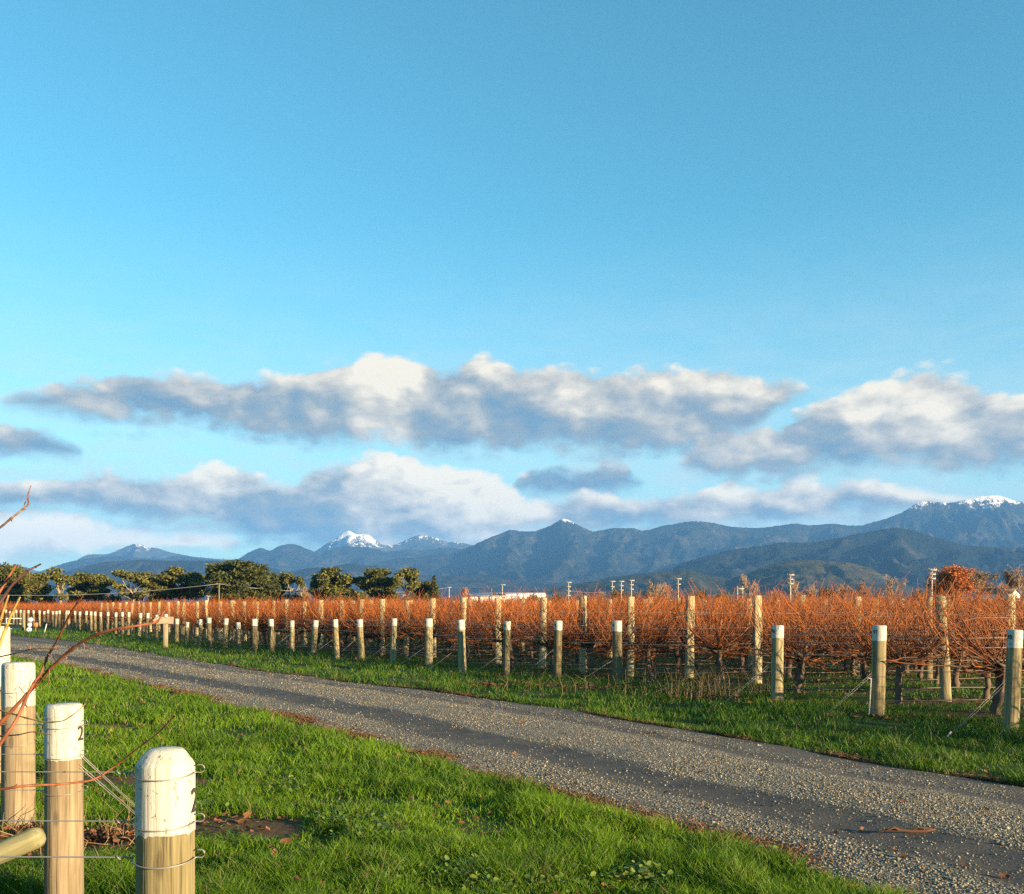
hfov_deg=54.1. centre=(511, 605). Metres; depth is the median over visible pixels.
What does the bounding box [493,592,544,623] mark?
grapevine
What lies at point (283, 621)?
grapevine
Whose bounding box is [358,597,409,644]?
grapevine
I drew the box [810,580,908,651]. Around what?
grapevine
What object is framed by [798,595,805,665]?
square post
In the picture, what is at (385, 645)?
drip line
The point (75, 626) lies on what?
end post
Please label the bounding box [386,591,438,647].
grapevine
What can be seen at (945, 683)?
square post
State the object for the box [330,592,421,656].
grapevine
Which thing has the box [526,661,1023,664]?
drip line
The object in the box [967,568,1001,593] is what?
bare tree
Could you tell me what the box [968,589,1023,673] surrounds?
grapevine
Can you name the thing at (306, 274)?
sky
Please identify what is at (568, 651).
grapevine
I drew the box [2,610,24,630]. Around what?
farm gate
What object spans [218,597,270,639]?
grapevine
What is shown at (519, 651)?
grapevine
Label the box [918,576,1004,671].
grapevine
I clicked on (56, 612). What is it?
end post
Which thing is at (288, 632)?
grapevine
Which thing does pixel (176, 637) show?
end post
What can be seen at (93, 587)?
evergreen tree
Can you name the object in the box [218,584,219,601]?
power pole
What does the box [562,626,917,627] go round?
trellis wire
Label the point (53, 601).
bush
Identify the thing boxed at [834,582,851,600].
bare tree
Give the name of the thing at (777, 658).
end post
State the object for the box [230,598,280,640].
grapevine
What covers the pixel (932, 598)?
grapevine
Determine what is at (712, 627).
grapevine
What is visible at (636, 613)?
trellis wire
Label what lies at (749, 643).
trellis wire
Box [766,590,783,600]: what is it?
bare tree
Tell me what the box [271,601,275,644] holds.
square post
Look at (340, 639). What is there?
grapevine
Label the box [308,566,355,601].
evergreen tree
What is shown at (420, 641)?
grapevine
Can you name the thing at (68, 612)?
end post
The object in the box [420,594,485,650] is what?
grapevine
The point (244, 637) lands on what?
square post
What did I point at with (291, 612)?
grapevine
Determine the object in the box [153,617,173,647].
arrow sign
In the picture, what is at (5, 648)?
end post
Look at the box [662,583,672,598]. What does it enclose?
bare tree
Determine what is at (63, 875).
end post
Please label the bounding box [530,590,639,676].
grapevine
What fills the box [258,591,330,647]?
grapevine
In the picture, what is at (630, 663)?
square post
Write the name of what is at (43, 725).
tie wire
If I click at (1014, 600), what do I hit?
square post
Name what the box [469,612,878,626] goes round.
trellis wire
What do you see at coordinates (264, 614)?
grapevine
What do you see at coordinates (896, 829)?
fallen stick
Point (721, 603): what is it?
grapevine
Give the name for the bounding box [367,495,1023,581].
mountains
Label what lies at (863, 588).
bare tree
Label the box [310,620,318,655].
end post
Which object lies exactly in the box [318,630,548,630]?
trellis wire
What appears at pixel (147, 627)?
end post
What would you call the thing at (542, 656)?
square post
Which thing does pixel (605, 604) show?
grapevine
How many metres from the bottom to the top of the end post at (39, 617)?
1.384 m
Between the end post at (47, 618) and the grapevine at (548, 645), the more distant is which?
the end post at (47, 618)
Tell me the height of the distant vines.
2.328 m
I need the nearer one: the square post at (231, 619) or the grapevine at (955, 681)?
the grapevine at (955, 681)
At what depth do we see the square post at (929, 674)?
21.90 m
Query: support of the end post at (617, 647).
on the ground at (282, 827)
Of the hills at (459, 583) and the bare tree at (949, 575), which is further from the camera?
the hills at (459, 583)
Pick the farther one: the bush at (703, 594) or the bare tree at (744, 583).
the bush at (703, 594)
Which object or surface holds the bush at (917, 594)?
on the ground at (282, 827)
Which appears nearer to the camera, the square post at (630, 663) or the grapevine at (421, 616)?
the square post at (630, 663)
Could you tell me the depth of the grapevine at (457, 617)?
30.12 m
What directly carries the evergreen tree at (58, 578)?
on the ground at (282, 827)
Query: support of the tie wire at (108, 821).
attached to the end post at (164, 805)
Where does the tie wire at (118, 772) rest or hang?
attached to the end post at (164, 805)
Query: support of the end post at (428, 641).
on the ground at (282, 827)
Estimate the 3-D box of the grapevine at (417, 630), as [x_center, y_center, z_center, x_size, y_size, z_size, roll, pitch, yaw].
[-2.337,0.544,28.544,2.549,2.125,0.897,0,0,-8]
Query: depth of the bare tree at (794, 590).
265.86 m
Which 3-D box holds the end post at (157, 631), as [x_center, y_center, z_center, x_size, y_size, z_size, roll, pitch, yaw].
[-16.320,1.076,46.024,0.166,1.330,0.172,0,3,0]
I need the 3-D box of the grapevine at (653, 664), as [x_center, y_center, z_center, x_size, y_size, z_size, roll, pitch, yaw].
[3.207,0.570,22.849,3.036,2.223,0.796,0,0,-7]
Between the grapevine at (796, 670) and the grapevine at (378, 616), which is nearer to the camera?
the grapevine at (796, 670)
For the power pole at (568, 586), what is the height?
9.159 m
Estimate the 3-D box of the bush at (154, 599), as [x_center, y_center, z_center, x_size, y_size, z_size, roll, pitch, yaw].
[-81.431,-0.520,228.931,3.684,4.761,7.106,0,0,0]
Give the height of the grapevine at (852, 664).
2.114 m
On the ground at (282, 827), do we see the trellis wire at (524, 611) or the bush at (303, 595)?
the bush at (303, 595)
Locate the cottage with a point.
(994, 591)
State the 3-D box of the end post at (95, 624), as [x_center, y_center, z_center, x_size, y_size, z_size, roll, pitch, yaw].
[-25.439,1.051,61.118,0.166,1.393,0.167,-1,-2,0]
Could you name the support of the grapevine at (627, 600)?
on the ground at (282, 827)
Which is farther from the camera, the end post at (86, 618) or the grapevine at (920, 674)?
the end post at (86, 618)
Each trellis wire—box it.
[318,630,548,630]
[399,611,907,622]
[433,623,715,624]
[467,623,1015,627]
[467,637,748,638]
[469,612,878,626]
[510,638,813,639]
[511,612,990,627]
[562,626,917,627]
[562,632,1003,633]
[562,640,895,642]
[569,612,872,626]
[582,624,829,625]
[622,627,1021,628]
[622,643,980,644]
[623,613,1021,628]
[642,634,1005,635]
[784,615,1023,637]
[784,641,922,643]
[786,633,1023,634]
[886,659,991,660]
[887,637,1023,638]
[889,617,1013,639]
[911,647,1005,647]
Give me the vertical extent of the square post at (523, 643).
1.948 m
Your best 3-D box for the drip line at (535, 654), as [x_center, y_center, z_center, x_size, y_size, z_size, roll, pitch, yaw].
[6.617,1.329,28.158,19.598,0.061,0.059,0,0,-7]
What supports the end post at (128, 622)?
on the ground at (282, 827)
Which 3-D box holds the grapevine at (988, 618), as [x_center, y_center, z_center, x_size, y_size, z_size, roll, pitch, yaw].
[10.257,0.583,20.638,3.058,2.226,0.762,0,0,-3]
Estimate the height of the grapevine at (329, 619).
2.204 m
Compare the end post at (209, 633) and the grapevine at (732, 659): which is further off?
the end post at (209, 633)
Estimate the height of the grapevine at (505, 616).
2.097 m
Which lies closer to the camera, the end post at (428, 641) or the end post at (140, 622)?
the end post at (428, 641)
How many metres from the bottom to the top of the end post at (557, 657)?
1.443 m
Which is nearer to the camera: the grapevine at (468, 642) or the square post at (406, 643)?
the grapevine at (468, 642)
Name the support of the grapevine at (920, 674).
on the ground at (282, 827)
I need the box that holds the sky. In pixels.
[0,0,1023,570]
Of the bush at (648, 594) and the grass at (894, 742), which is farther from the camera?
the bush at (648, 594)
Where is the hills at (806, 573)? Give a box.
[35,560,1023,603]
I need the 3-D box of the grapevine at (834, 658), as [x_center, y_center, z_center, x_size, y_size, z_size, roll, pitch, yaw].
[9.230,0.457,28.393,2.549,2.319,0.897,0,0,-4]
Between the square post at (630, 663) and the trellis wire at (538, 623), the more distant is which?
the trellis wire at (538, 623)
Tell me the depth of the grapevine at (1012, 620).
16.45 m
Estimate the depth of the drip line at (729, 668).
21.41 m
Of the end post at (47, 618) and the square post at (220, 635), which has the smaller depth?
the square post at (220, 635)
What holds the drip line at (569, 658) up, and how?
on the ground at (282, 827)
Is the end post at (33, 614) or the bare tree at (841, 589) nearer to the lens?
the end post at (33, 614)
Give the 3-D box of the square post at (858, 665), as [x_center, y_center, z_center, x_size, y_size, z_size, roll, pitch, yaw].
[8.071,0.752,23.456,0.178,1.938,0.128,1,1,-9]
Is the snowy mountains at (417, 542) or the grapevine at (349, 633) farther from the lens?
the snowy mountains at (417, 542)
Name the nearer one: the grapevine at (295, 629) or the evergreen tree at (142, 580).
the grapevine at (295, 629)
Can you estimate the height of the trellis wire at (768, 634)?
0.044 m
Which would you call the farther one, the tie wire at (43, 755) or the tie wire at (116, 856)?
the tie wire at (43, 755)
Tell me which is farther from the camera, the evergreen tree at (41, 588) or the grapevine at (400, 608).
the evergreen tree at (41, 588)
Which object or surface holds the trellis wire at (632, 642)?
attached to the end post at (557, 657)
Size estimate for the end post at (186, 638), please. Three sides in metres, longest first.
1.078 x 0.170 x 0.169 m
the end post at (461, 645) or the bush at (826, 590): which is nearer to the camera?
the end post at (461, 645)
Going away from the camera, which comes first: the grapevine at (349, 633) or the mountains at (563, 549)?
the grapevine at (349, 633)
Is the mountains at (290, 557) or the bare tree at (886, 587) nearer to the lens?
the bare tree at (886, 587)
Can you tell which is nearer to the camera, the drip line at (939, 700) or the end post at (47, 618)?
the drip line at (939, 700)
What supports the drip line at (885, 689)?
attached to the end post at (777, 658)
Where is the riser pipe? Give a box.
[866,677,871,714]
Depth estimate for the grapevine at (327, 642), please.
36.68 m
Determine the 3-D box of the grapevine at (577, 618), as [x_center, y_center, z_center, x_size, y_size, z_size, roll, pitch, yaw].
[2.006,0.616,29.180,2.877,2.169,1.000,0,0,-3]
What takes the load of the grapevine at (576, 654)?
on the ground at (282, 827)
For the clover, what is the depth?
5.78 m
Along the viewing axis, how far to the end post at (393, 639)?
26.92 m
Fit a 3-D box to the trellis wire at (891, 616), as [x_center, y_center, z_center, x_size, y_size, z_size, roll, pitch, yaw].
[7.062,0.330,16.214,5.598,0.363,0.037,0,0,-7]
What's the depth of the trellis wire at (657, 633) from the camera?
21.07 m
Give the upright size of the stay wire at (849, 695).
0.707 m
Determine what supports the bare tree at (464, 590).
on the ground at (282, 827)
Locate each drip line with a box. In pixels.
[258,643,666,645]
[275,644,667,646]
[316,646,890,649]
[318,645,766,647]
[340,647,889,650]
[373,649,901,652]
[396,652,829,655]
[433,656,912,659]
[497,658,1023,662]
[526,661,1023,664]
[561,666,935,669]
[622,670,983,673]
[783,687,1023,689]
[845,677,1022,680]
[885,698,1023,701]
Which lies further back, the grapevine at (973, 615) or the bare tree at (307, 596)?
the bare tree at (307, 596)
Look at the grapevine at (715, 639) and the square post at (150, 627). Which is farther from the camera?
the square post at (150, 627)
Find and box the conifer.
[427,575,439,601]
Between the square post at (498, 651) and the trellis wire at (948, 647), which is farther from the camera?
the square post at (498, 651)
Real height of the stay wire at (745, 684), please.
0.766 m
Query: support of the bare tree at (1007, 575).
on the ground at (282, 827)
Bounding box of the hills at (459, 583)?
[2,560,597,602]
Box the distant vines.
[0,594,1023,639]
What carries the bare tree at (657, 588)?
on the ground at (282, 827)
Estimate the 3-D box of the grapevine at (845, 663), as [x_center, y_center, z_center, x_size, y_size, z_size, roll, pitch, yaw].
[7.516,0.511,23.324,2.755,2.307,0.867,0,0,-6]
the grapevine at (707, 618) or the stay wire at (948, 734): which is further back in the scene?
the grapevine at (707, 618)
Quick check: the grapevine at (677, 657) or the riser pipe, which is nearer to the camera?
the riser pipe
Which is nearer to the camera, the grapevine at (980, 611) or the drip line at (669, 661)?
the grapevine at (980, 611)
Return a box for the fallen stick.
[877,827,935,832]
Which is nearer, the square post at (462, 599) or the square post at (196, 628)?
the square post at (462, 599)
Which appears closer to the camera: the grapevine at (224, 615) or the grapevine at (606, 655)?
the grapevine at (606, 655)
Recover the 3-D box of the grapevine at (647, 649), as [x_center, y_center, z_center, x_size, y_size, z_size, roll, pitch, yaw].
[2.880,0.562,21.189,3.036,2.185,0.796,0,0,-3]
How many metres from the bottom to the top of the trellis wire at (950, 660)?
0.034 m
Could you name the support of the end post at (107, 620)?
on the ground at (282, 827)
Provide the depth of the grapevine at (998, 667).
14.25 m
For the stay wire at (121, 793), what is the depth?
5.23 m
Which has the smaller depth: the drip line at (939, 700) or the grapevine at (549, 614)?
the drip line at (939, 700)
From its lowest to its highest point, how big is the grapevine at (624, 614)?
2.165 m
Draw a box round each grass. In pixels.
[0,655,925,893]
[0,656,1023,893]
[10,628,1023,786]
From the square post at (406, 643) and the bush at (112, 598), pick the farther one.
the bush at (112, 598)
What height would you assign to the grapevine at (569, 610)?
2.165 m
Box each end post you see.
[0,626,10,782]
[1,662,35,827]
[15,610,17,624]
[19,610,21,624]
[32,610,34,622]
[38,610,40,625]
[43,611,45,626]
[44,702,83,893]
[46,610,48,626]
[51,611,53,626]
[55,611,57,627]
[58,610,60,627]
[67,611,70,627]
[73,611,76,628]
[78,612,80,629]
[84,611,87,629]
[89,612,92,630]
[94,612,96,630]
[99,612,101,631]
[106,612,109,632]
[114,612,116,633]
[121,612,123,634]
[127,612,129,634]
[135,746,195,893]
[138,613,141,635]
[145,613,149,637]
[155,615,158,640]
[174,619,178,641]
[184,622,188,643]
[198,619,201,644]
[207,618,211,647]
[222,618,228,648]
[236,622,240,649]
[251,619,257,651]
[268,619,274,652]
[290,621,294,652]
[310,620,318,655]
[332,619,339,658]
[356,619,364,660]
[390,618,396,662]
[424,618,432,666]
[457,620,466,673]
[503,621,510,675]
[553,620,561,678]
[612,620,621,684]
[771,625,783,701]
[870,625,886,717]
[1003,629,1022,732]
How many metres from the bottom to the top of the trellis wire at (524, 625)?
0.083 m
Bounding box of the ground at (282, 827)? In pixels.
[0,617,1023,893]
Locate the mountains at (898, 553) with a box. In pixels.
[601,527,1023,592]
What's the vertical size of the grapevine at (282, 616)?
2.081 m
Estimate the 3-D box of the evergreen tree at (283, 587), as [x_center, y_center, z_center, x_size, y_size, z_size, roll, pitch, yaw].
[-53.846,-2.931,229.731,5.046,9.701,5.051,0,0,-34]
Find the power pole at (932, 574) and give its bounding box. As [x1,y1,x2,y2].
[928,568,936,601]
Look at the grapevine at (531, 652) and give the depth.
28.97 m
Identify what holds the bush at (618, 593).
on the ground at (282, 827)
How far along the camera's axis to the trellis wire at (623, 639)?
22.73 m
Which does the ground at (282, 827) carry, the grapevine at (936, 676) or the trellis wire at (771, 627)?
the grapevine at (936, 676)
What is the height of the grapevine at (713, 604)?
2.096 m
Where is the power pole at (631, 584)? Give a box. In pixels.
[629,580,633,595]
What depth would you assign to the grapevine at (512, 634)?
24.99 m
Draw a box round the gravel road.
[10,636,1023,893]
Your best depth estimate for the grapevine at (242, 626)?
39.85 m
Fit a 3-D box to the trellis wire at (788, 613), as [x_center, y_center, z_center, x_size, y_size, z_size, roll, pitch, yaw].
[7.020,0.297,20.265,9.800,0.318,0.044,0,0,-7]
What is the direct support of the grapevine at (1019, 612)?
on the ground at (282, 827)
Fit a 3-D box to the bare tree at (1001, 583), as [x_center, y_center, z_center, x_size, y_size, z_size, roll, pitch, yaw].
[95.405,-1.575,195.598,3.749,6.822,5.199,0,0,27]
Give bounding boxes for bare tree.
[299,588,311,600]
[460,587,470,600]
[593,588,605,601]
[645,579,666,599]
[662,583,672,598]
[736,574,759,598]
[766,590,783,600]
[782,579,805,597]
[805,584,817,600]
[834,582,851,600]
[849,581,872,599]
[874,574,907,601]
[923,562,979,597]
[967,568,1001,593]
[995,580,1008,587]
[1001,564,1023,596]
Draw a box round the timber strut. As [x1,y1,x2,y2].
[0,827,45,864]
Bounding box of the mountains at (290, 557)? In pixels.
[37,544,460,572]
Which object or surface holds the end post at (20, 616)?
on the ground at (282, 827)
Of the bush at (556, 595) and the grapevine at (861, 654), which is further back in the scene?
the bush at (556, 595)
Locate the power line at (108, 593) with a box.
[24,584,213,595]
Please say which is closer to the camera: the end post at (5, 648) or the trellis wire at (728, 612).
the end post at (5, 648)
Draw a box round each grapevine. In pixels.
[0,486,174,790]
[183,596,232,640]
[200,594,264,642]
[203,599,252,638]
[215,591,290,644]
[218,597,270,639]
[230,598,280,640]
[234,594,291,647]
[236,595,327,647]
[236,597,297,640]
[257,601,309,640]
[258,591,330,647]
[263,597,310,639]
[264,594,348,638]
[278,597,308,641]
[285,594,353,650]
[294,586,363,645]
[297,592,374,650]
[297,599,378,638]
[307,592,358,644]
[307,594,388,653]
[323,591,388,648]
[323,602,377,646]
[324,599,397,643]
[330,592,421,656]
[334,594,392,640]
[347,599,402,640]
[349,594,415,651]
[354,595,442,653]
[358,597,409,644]
[370,589,455,657]
[376,588,441,647]
[377,594,476,641]
[386,588,473,638]
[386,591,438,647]
[389,596,467,639]
[395,592,454,647]
[401,591,478,653]
[413,586,512,662]
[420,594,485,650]
[421,596,492,657]
[431,592,532,660]
[441,580,555,667]
[442,590,509,649]
[443,586,509,653]
[457,594,548,646]
[466,594,529,652]
[470,591,562,660]
[479,593,549,655]
[483,587,569,660]
[491,593,565,652]
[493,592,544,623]
[506,586,601,672]
[518,596,577,639]
[521,590,618,661]
[528,585,634,668]
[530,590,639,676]
[532,593,612,656]
[533,590,625,651]
[534,589,665,656]
[552,589,650,657]
[577,582,702,679]
[586,586,673,666]
[587,582,712,675]
[587,592,640,631]
[589,590,674,651]
[589,594,672,632]
[596,591,663,630]
[620,586,742,671]
[624,587,775,663]
[633,594,767,673]
[634,589,744,665]
[641,579,781,683]
[644,595,726,662]
[650,592,714,636]
[677,590,736,654]
[680,585,785,667]
[684,593,738,632]
[695,587,788,670]
[698,593,743,622]
[699,589,772,660]
[721,579,881,692]
[733,580,868,683]
[736,575,862,677]
[736,590,837,673]
[745,584,845,666]
[762,595,844,647]
[775,581,935,670]
[779,580,890,673]
[793,582,871,659]
[796,585,897,653]
[799,584,917,675]
[808,580,920,681]
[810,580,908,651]
[825,586,982,703]
[851,589,934,665]
[859,594,951,672]
[867,593,986,677]
[871,571,1023,690]
[874,585,968,668]
[879,581,1011,683]
[886,566,1023,714]
[894,586,979,644]
[914,580,1023,676]
[916,573,1023,700]
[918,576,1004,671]
[921,594,990,664]
[923,589,1003,664]
[936,582,1023,655]
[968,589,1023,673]
[1006,596,1023,643]
[1014,595,1023,632]
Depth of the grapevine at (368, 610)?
40.39 m
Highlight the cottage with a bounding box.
[979,588,1021,599]
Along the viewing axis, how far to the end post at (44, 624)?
75.45 m
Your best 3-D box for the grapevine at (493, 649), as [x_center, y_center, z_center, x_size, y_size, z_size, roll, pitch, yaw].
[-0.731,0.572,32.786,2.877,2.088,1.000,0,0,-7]
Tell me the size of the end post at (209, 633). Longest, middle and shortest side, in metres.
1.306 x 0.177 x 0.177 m
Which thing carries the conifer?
on the ground at (282, 827)
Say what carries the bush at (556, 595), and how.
on the ground at (282, 827)
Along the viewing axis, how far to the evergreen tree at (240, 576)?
200.01 m
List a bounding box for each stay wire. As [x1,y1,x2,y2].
[32,707,43,731]
[80,753,134,814]
[720,663,771,704]
[822,676,867,715]
[946,680,1005,737]
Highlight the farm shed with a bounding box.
[464,593,545,602]
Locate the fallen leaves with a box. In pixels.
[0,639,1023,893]
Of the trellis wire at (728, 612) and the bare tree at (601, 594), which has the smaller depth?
the trellis wire at (728, 612)
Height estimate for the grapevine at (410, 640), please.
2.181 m
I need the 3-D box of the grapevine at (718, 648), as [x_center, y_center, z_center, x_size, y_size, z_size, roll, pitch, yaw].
[4.003,0.522,19.879,2.828,2.202,0.872,0,0,-6]
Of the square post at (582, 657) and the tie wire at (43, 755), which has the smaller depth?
the tie wire at (43, 755)
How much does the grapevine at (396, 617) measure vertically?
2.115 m
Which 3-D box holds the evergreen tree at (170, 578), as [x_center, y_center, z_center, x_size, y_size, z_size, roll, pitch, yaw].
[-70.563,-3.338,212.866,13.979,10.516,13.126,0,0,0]
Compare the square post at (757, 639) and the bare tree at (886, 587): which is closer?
the square post at (757, 639)
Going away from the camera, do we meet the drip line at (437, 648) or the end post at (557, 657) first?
the end post at (557, 657)
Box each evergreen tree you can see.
[0,562,41,603]
[25,572,53,606]
[41,566,74,603]
[65,571,117,601]
[109,569,158,602]
[150,566,208,601]
[199,558,283,601]
[269,572,287,602]
[278,572,306,601]
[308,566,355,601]
[349,568,404,599]
[391,567,420,599]
[411,580,438,601]
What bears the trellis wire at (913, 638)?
attached to the end post at (878, 664)
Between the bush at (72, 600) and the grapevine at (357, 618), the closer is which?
the grapevine at (357, 618)
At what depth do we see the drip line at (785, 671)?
20.08 m
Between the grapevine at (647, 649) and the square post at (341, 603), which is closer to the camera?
the grapevine at (647, 649)
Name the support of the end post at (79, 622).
on the ground at (282, 827)
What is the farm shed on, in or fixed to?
on the ground at (282, 827)
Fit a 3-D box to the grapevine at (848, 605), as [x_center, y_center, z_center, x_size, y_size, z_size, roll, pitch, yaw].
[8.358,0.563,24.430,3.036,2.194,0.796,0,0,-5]
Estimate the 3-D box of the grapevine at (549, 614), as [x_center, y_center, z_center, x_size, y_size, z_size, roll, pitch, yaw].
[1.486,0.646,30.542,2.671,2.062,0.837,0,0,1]
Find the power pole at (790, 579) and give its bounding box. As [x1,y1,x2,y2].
[787,574,793,598]
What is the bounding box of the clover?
[196,773,828,893]
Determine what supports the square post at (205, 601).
on the ground at (282, 827)
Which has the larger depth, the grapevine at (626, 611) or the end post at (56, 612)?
the end post at (56, 612)
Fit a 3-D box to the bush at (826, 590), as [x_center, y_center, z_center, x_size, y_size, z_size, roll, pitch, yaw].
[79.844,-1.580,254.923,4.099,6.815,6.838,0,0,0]
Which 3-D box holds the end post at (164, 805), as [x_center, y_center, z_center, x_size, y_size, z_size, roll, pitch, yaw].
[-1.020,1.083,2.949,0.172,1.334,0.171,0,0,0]
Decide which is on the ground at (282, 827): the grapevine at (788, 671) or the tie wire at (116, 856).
the grapevine at (788, 671)
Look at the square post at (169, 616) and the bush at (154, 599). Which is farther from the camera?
the bush at (154, 599)
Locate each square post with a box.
[149,603,151,631]
[157,602,160,631]
[167,602,169,633]
[182,603,185,634]
[195,602,198,636]
[204,600,208,638]
[218,601,222,639]
[230,601,233,640]
[242,601,246,640]
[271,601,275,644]
[284,600,288,644]
[302,602,307,644]
[318,600,322,645]
[338,601,343,649]
[359,599,363,634]
[380,599,384,654]
[404,600,409,656]
[430,598,436,657]
[460,597,465,633]
[495,598,501,663]
[520,599,524,651]
[539,598,546,668]
[579,596,586,673]
[607,599,611,657]
[627,597,633,676]
[685,596,694,677]
[745,599,751,667]
[752,595,761,683]
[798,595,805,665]
[853,596,861,672]
[925,597,932,678]
[935,596,951,701]
[1005,594,1015,635]
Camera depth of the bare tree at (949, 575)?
149.66 m
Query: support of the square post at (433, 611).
on the ground at (282, 827)
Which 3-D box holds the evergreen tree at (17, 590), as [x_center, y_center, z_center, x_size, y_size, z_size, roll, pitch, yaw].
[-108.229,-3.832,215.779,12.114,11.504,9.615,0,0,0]
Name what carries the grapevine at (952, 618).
on the ground at (282, 827)
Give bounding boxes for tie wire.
[0,749,87,759]
[0,764,204,781]
[0,813,204,831]
[0,849,204,868]
[2,720,87,728]
[20,785,87,795]
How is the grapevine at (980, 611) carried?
on the ground at (282, 827)
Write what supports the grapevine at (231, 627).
on the ground at (282, 827)
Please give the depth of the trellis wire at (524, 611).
27.28 m
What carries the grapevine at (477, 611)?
on the ground at (282, 827)
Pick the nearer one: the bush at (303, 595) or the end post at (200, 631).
the end post at (200, 631)
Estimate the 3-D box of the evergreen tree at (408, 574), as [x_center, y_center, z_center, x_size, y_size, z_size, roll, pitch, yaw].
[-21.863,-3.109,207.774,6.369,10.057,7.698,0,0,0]
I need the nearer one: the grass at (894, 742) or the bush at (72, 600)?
the grass at (894, 742)
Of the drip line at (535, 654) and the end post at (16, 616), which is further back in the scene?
the end post at (16, 616)
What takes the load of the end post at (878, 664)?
on the ground at (282, 827)
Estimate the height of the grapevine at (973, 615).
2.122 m
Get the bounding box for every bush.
[1,598,31,606]
[40,598,57,604]
[67,598,83,602]
[103,593,123,602]
[146,594,163,603]
[289,592,307,602]
[551,594,562,600]
[611,586,633,601]
[641,590,663,598]
[695,589,707,598]
[715,593,729,602]
[818,587,833,601]
[911,589,927,600]
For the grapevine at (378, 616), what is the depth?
33.26 m
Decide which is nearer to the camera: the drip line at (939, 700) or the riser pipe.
the riser pipe
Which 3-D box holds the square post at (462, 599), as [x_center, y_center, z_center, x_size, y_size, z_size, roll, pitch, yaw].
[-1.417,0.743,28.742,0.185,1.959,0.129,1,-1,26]
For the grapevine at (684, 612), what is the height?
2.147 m
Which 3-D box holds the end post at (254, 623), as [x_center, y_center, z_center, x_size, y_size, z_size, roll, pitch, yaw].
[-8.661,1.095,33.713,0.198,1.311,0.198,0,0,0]
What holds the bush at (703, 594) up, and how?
on the ground at (282, 827)
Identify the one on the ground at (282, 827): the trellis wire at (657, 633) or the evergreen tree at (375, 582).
the evergreen tree at (375, 582)
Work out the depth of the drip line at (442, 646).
32.59 m
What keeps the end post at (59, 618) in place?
on the ground at (282, 827)
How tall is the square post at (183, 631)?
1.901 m
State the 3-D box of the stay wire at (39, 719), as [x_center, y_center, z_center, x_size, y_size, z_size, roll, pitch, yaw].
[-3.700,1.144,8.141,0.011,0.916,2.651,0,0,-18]
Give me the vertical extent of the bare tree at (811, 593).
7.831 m
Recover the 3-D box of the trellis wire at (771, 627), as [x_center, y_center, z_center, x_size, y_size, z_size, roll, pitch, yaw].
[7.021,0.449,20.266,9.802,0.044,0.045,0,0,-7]
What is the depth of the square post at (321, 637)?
35.90 m
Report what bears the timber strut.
on the ground at (282, 827)
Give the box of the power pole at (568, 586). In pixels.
[566,582,571,599]
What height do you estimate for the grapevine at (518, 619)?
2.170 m
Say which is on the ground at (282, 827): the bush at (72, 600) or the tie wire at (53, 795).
the bush at (72, 600)
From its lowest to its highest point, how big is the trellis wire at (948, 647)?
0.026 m
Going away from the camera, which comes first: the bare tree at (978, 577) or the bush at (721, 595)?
the bare tree at (978, 577)
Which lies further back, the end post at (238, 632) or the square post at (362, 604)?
the end post at (238, 632)
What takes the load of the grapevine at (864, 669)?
on the ground at (282, 827)
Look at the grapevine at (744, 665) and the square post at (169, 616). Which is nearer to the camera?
the grapevine at (744, 665)
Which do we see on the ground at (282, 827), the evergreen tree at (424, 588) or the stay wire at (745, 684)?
the evergreen tree at (424, 588)
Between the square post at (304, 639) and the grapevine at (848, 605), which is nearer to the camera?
the grapevine at (848, 605)
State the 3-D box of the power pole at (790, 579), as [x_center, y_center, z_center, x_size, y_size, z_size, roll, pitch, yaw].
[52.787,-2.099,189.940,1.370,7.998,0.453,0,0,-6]
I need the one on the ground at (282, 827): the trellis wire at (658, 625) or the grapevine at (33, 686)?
the grapevine at (33, 686)
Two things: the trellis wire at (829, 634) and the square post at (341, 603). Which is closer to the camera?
the trellis wire at (829, 634)
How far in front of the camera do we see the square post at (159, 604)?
58.20 m
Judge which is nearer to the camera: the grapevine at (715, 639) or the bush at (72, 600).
the grapevine at (715, 639)
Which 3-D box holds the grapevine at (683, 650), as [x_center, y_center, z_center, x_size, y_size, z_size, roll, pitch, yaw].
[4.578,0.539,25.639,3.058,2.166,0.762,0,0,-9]
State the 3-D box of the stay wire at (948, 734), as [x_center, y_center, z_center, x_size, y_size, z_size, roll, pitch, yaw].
[5.621,1.273,12.158,0.809,0.727,0.032,0,0,-7]
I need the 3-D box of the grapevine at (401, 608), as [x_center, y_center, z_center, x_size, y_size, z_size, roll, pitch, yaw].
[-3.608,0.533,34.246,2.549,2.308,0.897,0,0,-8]
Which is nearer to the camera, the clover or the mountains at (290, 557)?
the clover
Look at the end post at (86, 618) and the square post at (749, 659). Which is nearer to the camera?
the square post at (749, 659)
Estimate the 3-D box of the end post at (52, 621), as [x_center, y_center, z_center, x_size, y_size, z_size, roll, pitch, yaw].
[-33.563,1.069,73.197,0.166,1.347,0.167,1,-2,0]
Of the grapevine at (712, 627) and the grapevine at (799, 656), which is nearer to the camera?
the grapevine at (799, 656)
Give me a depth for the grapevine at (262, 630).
37.97 m
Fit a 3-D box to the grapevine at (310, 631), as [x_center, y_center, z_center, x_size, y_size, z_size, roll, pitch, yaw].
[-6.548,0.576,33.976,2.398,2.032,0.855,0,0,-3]
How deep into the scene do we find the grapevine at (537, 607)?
32.91 m
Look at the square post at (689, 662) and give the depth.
21.25 m
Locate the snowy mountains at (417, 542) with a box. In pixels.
[23,531,471,572]

